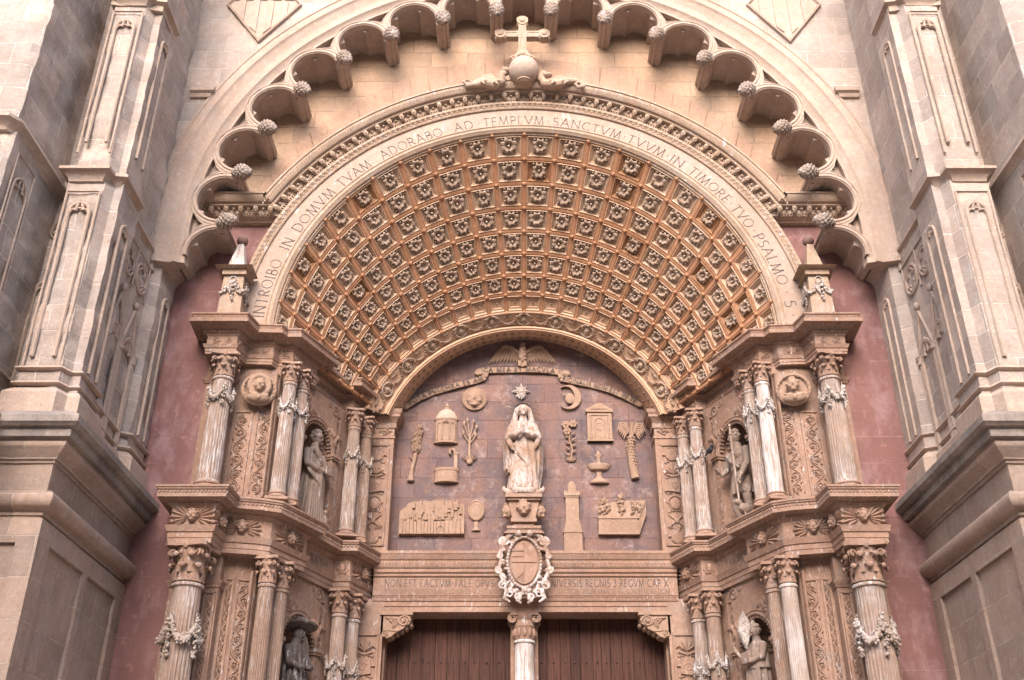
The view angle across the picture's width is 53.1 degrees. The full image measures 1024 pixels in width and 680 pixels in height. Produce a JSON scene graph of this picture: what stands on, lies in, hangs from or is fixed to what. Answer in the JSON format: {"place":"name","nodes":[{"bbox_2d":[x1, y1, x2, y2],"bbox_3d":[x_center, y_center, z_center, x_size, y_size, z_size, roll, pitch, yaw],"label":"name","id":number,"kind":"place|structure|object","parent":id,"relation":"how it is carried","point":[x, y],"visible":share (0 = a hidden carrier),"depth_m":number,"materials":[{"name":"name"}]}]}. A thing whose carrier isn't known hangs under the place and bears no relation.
{"place":"outdoors","nodes":[
{"label":"outdoors","id":0,"kind":"place"},
{"bbox_2d":[149,0,901,271],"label":"gothic wall","id":1,"kind":"structure","parent":0,"point":[227,44],"depth_m":19.18,"materials":[{"name":"beige stone"}]},
{"bbox_2d":[227,0,301,42],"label":"lozenge shield","id":2,"kind":"object","parent":1,"relation":"attached to","point":[260,20],"visible":1,"depth_m":19.52,"materials":[{"name":"stone"}]},
{"bbox_2d":[150,0,900,280],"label":"gothic arch","id":3,"kind":"structure","parent":1,"relation":"attached to","point":[818,124],"depth_m":18.86,"materials":[{"name":"stone"}]},
{"bbox_2d":[190,86,215,98],"bbox_3d":[-5.600,-4.477,18.592,0.440,0.240,0.230,0,-29,0],"label":"stub moulding","id":4,"kind":"object","parent":3,"relation":"attached to","point":[201,92],"visible":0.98,"depth_m":18.51,"materials":[{"name":"stone"}]},
{"bbox_2d":[833,86,859,98],"bbox_3d":[6.060,-4.477,18.592,0.440,0.240,0.230,0,-29,0],"label":"stub moulding","id":5,"kind":"object","parent":3,"relation":"attached to","point":[847,92],"visible":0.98,"depth_m":18.51,"materials":[{"name":"stone"}]},
{"bbox_2d":[746,0,820,42],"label":"lozenge shield","id":6,"kind":"object","parent":1,"relation":"attached to","point":[787,20],"visible":1,"depth_m":19.52,"materials":[{"name":"stone"}]},
{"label":"ground","id":7,"kind":"structure","parent":0,"visible":0},
{"bbox_2d":[0,0,202,679],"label":"buttress","id":8,"kind":"structure","parent":7,"relation":"on","point":[91,98],"depth_m":14.64,"materials":[{"name":"stone"}]},
{"bbox_2d":[109,227,269,679],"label":"red wall","id":9,"kind":"structure","parent":7,"relation":"on","point":[171,444],"depth_m":16.18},
{"bbox_2d":[230,15,818,226],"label":"arch back wall","id":10,"kind":"structure","parent":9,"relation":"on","point":[473,51],"depth_m":19.86,"materials":[{"name":"stone"}]},
{"bbox_2d":[203,79,846,323],"bbox_3d":[0.230,-2.348,18.422,11.400,5.375,0.975,0,-29,0],"label":"archivolt","id":11,"kind":"object","parent":10,"relation":"attached to","point":[303,196],"visible":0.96,"depth_m":18.57,"materials":[{"name":"stone"}]},
{"bbox_2d":[462,65,508,89],"bbox_3d":[-0.488,-4.918,19.220,0.886,0.501,0.248,0,-29,0],"label":"dragon","id":12,"kind":"object","parent":11,"relation":"attached to","point":[490,81],"visible":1,"depth_m":19.14,"materials":[{"name":"stone"}]},
{"bbox_2d":[508,55,538,88],"bbox_3d":[0.220,-5.047,19.299,0.580,0.620,0.580,0,-29,0],"label":"stone globe","id":13,"kind":"object","parent":11,"relation":"on","point":[523,72],"visible":1,"depth_m":19.09,"materials":[{"name":"beige stone"}]},
{"bbox_2d":[494,16,549,59],"bbox_3d":[0.200,-5.743,19.681,1.083,1.195,0.353,0,-29,0],"label":"stone cross","id":14,"kind":"object","parent":13,"relation":"on","point":[521,36],"visible":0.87,"depth_m":19.68,"materials":[{"name":"beige stone"}]},
{"bbox_2d":[537,70,584,89],"bbox_3d":[0.920,-4.874,19.193,0.900,0.438,0.252,0,-29,0],"label":"dragon","id":15,"kind":"object","parent":11,"relation":"attached to","point":[557,82],"visible":1,"depth_m":19.13,"materials":[{"name":"stone"}]},
{"bbox_2d":[154,365,865,679],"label":"portal jamb","id":16,"kind":"object","parent":7,"relation":"on","point":[749,598],"visible":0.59,"depth_m":16.38,"materials":[{"name":"stone"}]},
{"bbox_2d":[380,611,414,641],"bbox_3d":[-1.958,4.884,17.422,0.565,0.447,0.360,0,-29,0],"label":"carved console","id":17,"kind":"object","parent":16,"relation":"attached to","point":[396,624],"visible":0.99,"depth_m":17.32,"materials":[{"name":"stone"}]},
{"bbox_2d":[156,484,746,600],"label":"entablature","id":18,"kind":"structure","parent":16,"relation":"on","point":[227,520],"depth_m":15.37,"materials":[{"name":"stone"}]},
{"bbox_2d":[193,349,241,483],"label":"fluted column","id":19,"kind":"structure","parent":18,"relation":"on","point":[220,398],"depth_m":16.03,"materials":[{"name":"stone"}]},
{"bbox_2d":[264,360,302,503],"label":"fluted column","id":20,"kind":"structure","parent":18,"relation":"on","point":[288,403],"depth_m":16.25,"materials":[{"name":"stone"}]},
{"bbox_2d":[286,369,315,510],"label":"fluted column","id":21,"kind":"structure","parent":18,"relation":"on","point":[305,382],"depth_m":16.50,"materials":[{"name":"stone"}]},
{"bbox_2d":[298,429,332,522],"bbox_3d":[-3.351,2.300,17.207,0.553,1.773,0.681,-12,-31,21],"label":"statue","id":22,"kind":"object","parent":18,"relation":"on","point":[316,469],"visible":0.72,"depth_m":17.01,"materials":[{"name":"stone"}]},
{"bbox_2d":[335,407,364,539],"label":"fluted column","id":23,"kind":"structure","parent":18,"relation":"on","point":[351,456],"depth_m":17.80,"materials":[{"name":"stone"}]},
{"bbox_2d":[354,416,377,545],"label":"fluted column","id":24,"kind":"structure","parent":18,"relation":"on","point":[365,464],"depth_m":18.15,"materials":[{"name":"stone"}]},
{"bbox_2d":[189,312,733,415],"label":"entablature","id":25,"kind":"structure","parent":16,"relation":"on","point":[250,339],"depth_m":16.98,"materials":[{"name":"stone"}]},
{"bbox_2d":[215,235,257,311],"bbox_3d":[-4.630,-1.057,17.242,0.620,1.665,0.580,0,-29,0],"label":"obelisk","id":26,"kind":"object","parent":25,"relation":"on","point":[237,273],"visible":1,"depth_m":17.04,"materials":[{"name":"stone"}]},
{"bbox_2d":[732,610,772,679],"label":"statue","id":27,"kind":"object","parent":16,"relation":"attached to","point":[755,657],"visible":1,"depth_m":15.70,"materials":[{"name":"stone"}]},
{"bbox_2d":[775,374,811,405],"bbox_3d":[4.532,0.765,16.503,0.580,0.580,0.280,-7,-30,13],"label":"medallion bust","id":28,"kind":"object","parent":16,"relation":"attached to","point":[793,389],"visible":1,"depth_m":16.48,"materials":[{"name":"stone"}]},
{"bbox_2d":[191,364,902,679],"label":"portal jamb","id":29,"kind":"object","parent":7,"relation":"on","point":[303,598],"visible":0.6,"depth_m":16.40,"materials":[{"name":"stone"}]},
{"bbox_2d":[241,373,276,405],"bbox_3d":[-4.072,0.765,16.503,0.580,0.580,0.280,7,-30,-13],"label":"medallion bust","id":30,"kind":"object","parent":29,"relation":"attached to","point":[259,389],"visible":1,"depth_m":16.46,"materials":[{"name":"stone"}]},
{"bbox_2d":[279,617,317,679],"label":"statue","id":31,"kind":"object","parent":29,"relation":"in","point":[296,663],"visible":1,"depth_m":15.70,"materials":[{"name":"stone"}]},
{"bbox_2d":[363,311,685,414],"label":"arch","id":32,"kind":"structure","parent":29,"relation":"attached to","point":[641,379],"depth_m":19.77,"materials":[{"name":"stone"}]},
{"bbox_2d":[390,340,659,549],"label":"tympanum wall","id":33,"kind":"structure","parent":29,"relation":"on","point":[483,477],"depth_m":19.36,"materials":[{"name":"stone"}]},
{"bbox_2d":[407,424,423,481],"bbox_3d":[-1.822,2.123,19.319,0.276,1.164,0.128,0,-29,0],"label":"cypress","id":34,"kind":"object","parent":33,"relation":"attached to","point":[416,445],"visible":1,"depth_m":19.36,"materials":[{"name":"stone"}]},
{"bbox_2d":[398,499,464,535],"bbox_3d":[-1.464,3.234,18.711,1.192,0.680,0.126,0,-29,0],"label":"town panel","id":35,"kind":"object","parent":33,"relation":"attached to","point":[442,517],"visible":1,"depth_m":18.67,"materials":[{"name":"stone"}]},
{"bbox_2d":[433,404,458,443],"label":"temple","id":36,"kind":"structure","parent":33,"relation":"attached to","point":[446,420],"depth_m":19.53,"materials":[{"name":"stone"}]},
{"bbox_2d":[436,420,455,439],"bbox_3d":[-1.260,1.704,19.490,0.366,0.413,0.042,0,-29,0],"label":"doorway","id":37,"kind":"structure","parent":36,"relation":"in","point":[441,429],"depth_m":19.48,"materials":[{"name":"stone"}]},
{"bbox_2d":[434,448,458,482],"bbox_3d":[-1.225,2.368,19.239,0.480,0.686,0.248,0,-29,0],"label":"well","id":38,"kind":"object","parent":33,"relation":"attached to","point":[446,474],"visible":1,"depth_m":19.07,"materials":[{"name":"stone"}]},
{"bbox_2d":[462,418,477,464],"bbox_3d":[-0.800,1.919,19.444,0.297,0.950,0.073,0,-29,0],"label":"lily plant","id":39,"kind":"object","parent":33,"relation":"attached to","point":[469,458],"visible":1,"depth_m":19.45,"materials":[{"name":"stone"}]},
{"bbox_2d":[462,387,486,410],"bbox_3d":[-0.728,1.137,19.868,0.490,0.490,0.214,0,-29,0],"label":"sun disc","id":40,"kind":"object","parent":33,"relation":"attached to","point":[474,398],"visible":1,"depth_m":19.81,"materials":[{"name":"stone"}]},
{"bbox_2d":[468,500,484,530],"bbox_3d":[-0.655,3.218,18.768,0.310,0.583,0.105,0,-29,0],"label":"mirror","id":41,"kind":"object","parent":33,"relation":"attached to","point":[476,509],"visible":1,"depth_m":18.76,"materials":[{"name":"stone"}]},
{"bbox_2d":[511,383,530,399],"bbox_3d":[0.180,0.991,19.924,0.381,0.381,0.090,0,-29,0],"label":"star","id":42,"kind":"object","parent":33,"relation":"attached to","point":[521,391],"visible":0.99,"depth_m":19.90,"materials":[{"name":"stone"}]},
{"bbox_2d":[488,342,555,366],"bbox_3d":[0.205,0.290,20.258,1.354,0.525,0.165,0,-29,0],"label":"eagle","id":43,"kind":"object","parent":33,"relation":"attached to","point":[523,355],"visible":1,"depth_m":20.30,"materials":[{"name":"stone"}]},
{"bbox_2d":[403,367,642,408],"bbox_3d":[0.210,0.945,19.979,4.656,0.924,0.108,0,-29,0],"label":"ribbon","id":44,"kind":"object","parent":33,"relation":"attached to","point":[482,373],"visible":1,"depth_m":20.01,"materials":[{"name":"stone"}]},
{"bbox_2d":[502,493,545,524],"bbox_3d":[0.210,3.183,18.406,0.790,0.695,0.694,0,-29,0],"label":"corbel pedestal","id":45,"kind":"object","parent":33,"relation":"attached to","point":[523,509],"visible":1,"depth_m":18.30,"materials":[{"name":"stone"}]},
{"bbox_2d":[502,396,544,493],"bbox_3d":[0.210,1.963,19.079,0.777,2.208,0.623,0,-29,0],"label":"statue","id":46,"kind":"object","parent":45,"relation":"on","point":[523,455],"visible":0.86,"depth_m":18.87,"materials":[{"name":"stone"}]},
{"bbox_2d":[561,420,577,461],"bbox_3d":[1.100,1.907,19.431,0.310,0.856,0.073,0,-29,0],"label":"rose stem","id":47,"kind":"object","parent":33,"relation":"attached to","point":[566,425],"visible":1,"depth_m":19.48,"materials":[{"name":"stone"}]},
{"bbox_2d":[561,385,580,410],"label":"moon","id":48,"kind":"object","parent":33,"relation":"attached to","point":[575,399],"visible":1,"depth_m":19.83,"materials":[{"name":"stone"}]},
{"bbox_2d":[587,451,610,483],"bbox_3d":[1.630,2.382,19.231,0.443,0.680,0.229,0,-29,0],"label":"fountain","id":49,"kind":"object","parent":33,"relation":"attached to","point":[598,468],"visible":1,"depth_m":19.14,"materials":[{"name":"stone"}]},
{"bbox_2d":[585,402,613,441],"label":"gate","id":50,"kind":"structure","parent":33,"relation":"attached to","point":[599,423],"depth_m":19.58,"materials":[{"name":"stone"}]},
{"bbox_2d":[598,492,646,535],"bbox_3d":[2.012,3.174,18.739,0.898,0.813,0.133,0,-29,0],"label":"garden panel","id":51,"kind":"object","parent":33,"relation":"attached to","point":[619,516],"visible":1,"depth_m":18.70,"materials":[{"name":"stone"}]},
{"bbox_2d":[617,422,644,479],"bbox_3d":[2.273,2.086,19.355,0.538,1.160,0.144,0,-29,0],"label":"palm tree","id":52,"kind":"object","parent":33,"relation":"attached to","point":[637,429],"visible":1,"depth_m":19.42,"materials":[{"name":"stone"}]},
{"bbox_2d":[316,312,862,415],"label":"entablature","id":53,"kind":"structure","parent":29,"relation":"on","point":[801,339],"depth_m":16.99,"materials":[{"name":"stone"}]},
{"bbox_2d":[274,132,776,404],"bbox_3d":[0.230,-1.350,19.014,8.505,4.547,2.404,0,-29,0],"label":"coffered vault","id":54,"kind":"object","parent":53,"relation":"on","point":[654,268],"visible":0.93,"depth_m":19.09,"materials":[{"name":"stone"}]},
{"bbox_2d":[793,235,836,311],"bbox_3d":[5.090,-1.057,17.242,0.620,1.665,0.580,0,-29,0],"label":"obelisk","id":55,"kind":"object","parent":53,"relation":"on","point":[813,273],"visible":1,"depth_m":17.04,"materials":[{"name":"stone"}]},
{"bbox_2d":[308,484,899,600],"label":"entablature","id":56,"kind":"structure","parent":29,"relation":"on","point":[827,520],"depth_m":15.38,"materials":[{"name":"stone"}]},
{"bbox_2d":[672,416,696,545],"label":"fluted column","id":57,"kind":"structure","parent":56,"relation":"on","point":[684,465],"depth_m":18.14,"materials":[{"name":"stone"}]},
{"bbox_2d":[684,407,716,539],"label":"fluted column","id":58,"kind":"structure","parent":56,"relation":"on","point":[697,458],"depth_m":17.80,"materials":[{"name":"stone"}]},
{"bbox_2d":[715,424,754,517],"bbox_3d":[3.757,2.271,17.173,0.535,1.766,0.686,12,-31,-21],"label":"statue","id":59,"kind":"object","parent":56,"relation":"on","point":[737,463],"visible":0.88,"depth_m":17.05,"materials":[{"name":"stone"}]},
{"bbox_2d":[705,444,712,456],"bbox_3d":[3.410,1.918,17.722,0.088,0.155,0.296,10,-30,-17],"label":"pigeon","id":60,"kind":"object","parent":59,"relation":"on","point":[709,450],"visible":1,"depth_m":17.66,"materials":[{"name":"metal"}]},
{"bbox_2d":[737,369,767,510],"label":"fluted column","id":61,"kind":"structure","parent":56,"relation":"on","point":[750,416],"depth_m":16.50,"materials":[{"name":"stone"}]},
{"bbox_2d":[747,360,791,504],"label":"fluted column","id":62,"kind":"structure","parent":56,"relation":"on","point":[759,372],"depth_m":16.25,"materials":[{"name":"stone"}]},
{"bbox_2d":[807,349,860,483],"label":"fluted column","id":63,"kind":"structure","parent":56,"relation":"on","point":[831,397],"depth_m":16.03,"materials":[{"name":"stone"}]},
{"bbox_2d":[636,611,670,641],"bbox_3d":[2.417,4.884,17.422,0.565,0.447,0.360,0,-29,0],"label":"carved console","id":64,"kind":"object","parent":29,"relation":"attached to","point":[655,624],"visible":1,"depth_m":17.32,"materials":[{"name":"stone"}]},
{"bbox_2d":[781,227,947,679],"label":"red wall","id":65,"kind":"structure","parent":7,"relation":"on","point":[880,443],"depth_m":16.16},
{"bbox_2d":[844,0,1023,679],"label":"buttress","id":66,"kind":"structure","parent":7,"relation":"on","point":[942,81],"depth_m":15.01,"materials":[{"name":"stone"}]},
{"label":"portal steps","id":67,"kind":"object","parent":7,"relation":"on","visible":0},
{"bbox_2d":[154,539,220,679],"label":"fluted column","id":68,"kind":"structure","parent":67,"relation":"on","point":[179,639],"depth_m":14.24,"materials":[{"name":"stone"}]},
{"bbox_2d":[247,554,284,679],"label":"fluted column","id":69,"kind":"structure","parent":67,"relation":"on","point":[269,566],"depth_m":14.85,"materials":[{"name":"stone"}]},
{"bbox_2d":[265,561,294,679],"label":"fluted column","id":70,"kind":"structure","parent":67,"relation":"on","point":[281,590],"depth_m":15.09,"materials":[{"name":"stone"}]},
{"bbox_2d":[324,587,353,679],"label":"fluted column","id":71,"kind":"structure","parent":67,"relation":"on","point":[335,663],"depth_m":16.48,"materials":[{"name":"stone"}]},
{"bbox_2d":[342,593,366,679],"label":"fluted column","id":72,"kind":"structure","parent":67,"relation":"on","point":[355,612],"depth_m":16.82,"materials":[{"name":"stone"}]},
{"bbox_2d":[381,640,386,679],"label":"door jamb","id":73,"kind":"object","parent":67,"relation":"on","point":[384,660],"depth_m":17.29,"materials":[{"name":"stone"}]},
{"bbox_2d":[385,619,510,679],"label":"wooden door","id":74,"kind":"structure","parent":73,"relation":"attached to","point":[451,649],"depth_m":17.60,"materials":[{"name":"brown wood"}]},
{"bbox_2d":[507,612,540,679],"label":"fluted column","id":75,"kind":"structure","parent":67,"relation":"on","point":[524,626],"depth_m":17.29,"materials":[{"name":"stone"}]},
{"bbox_2d":[372,550,678,619],"bbox_3d":[0.230,4.282,17.919,5.240,1.080,0.870,0,-29,0],"label":"door lintel","id":76,"kind":"structure","parent":75,"relation":"on","point":[585,584],"depth_m":17.64,"materials":[{"name":"stone"}]},
{"bbox_2d":[494,525,553,603],"bbox_3d":[0.210,3.893,17.624,1.022,1.342,0.361,0,-29,0],"label":"cartouche","id":77,"kind":"object","parent":76,"relation":"attached to","point":[523,561],"visible":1,"depth_m":17.55,"materials":[{"name":"stone"}]},
{"bbox_2d":[563,481,582,549],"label":"tower","id":78,"kind":"structure","parent":76,"relation":"on","point":[572,532],"depth_m":18.63,"materials":[{"name":"stone"}]},
{"bbox_2d":[663,640,669,679],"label":"door jamb","id":79,"kind":"object","parent":67,"relation":"on","point":[666,659],"depth_m":17.30,"materials":[{"name":"stone"}]},
{"bbox_2d":[538,619,665,679],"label":"wooden door","id":80,"kind":"structure","parent":79,"relation":"attached to","point":[598,649],"depth_m":17.60,"materials":[{"name":"brown wood"}]},
{"bbox_2d":[685,593,710,679],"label":"fluted column","id":81,"kind":"structure","parent":67,"relation":"on","point":[698,622],"depth_m":16.82,"materials":[{"name":"stone"}]},
{"bbox_2d":[698,587,728,679],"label":"fluted column","id":82,"kind":"structure","parent":67,"relation":"on","point":[711,598],"depth_m":16.48,"materials":[{"name":"stone"}]},
{"bbox_2d":[758,561,791,679],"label":"fluted column","id":83,"kind":"structure","parent":67,"relation":"on","point":[777,623],"depth_m":15.09,"materials":[{"name":"stone"}]},
{"bbox_2d":[771,554,809,679],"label":"fluted column","id":84,"kind":"structure","parent":67,"relation":"on","point":[785,567],"depth_m":14.85,"materials":[{"name":"stone"}]},
{"bbox_2d":[837,539,901,679],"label":"fluted column","id":85,"kind":"structure","parent":67,"relation":"on","point":[877,640],"depth_m":14.24,"materials":[{"name":"stone"}]}
]}

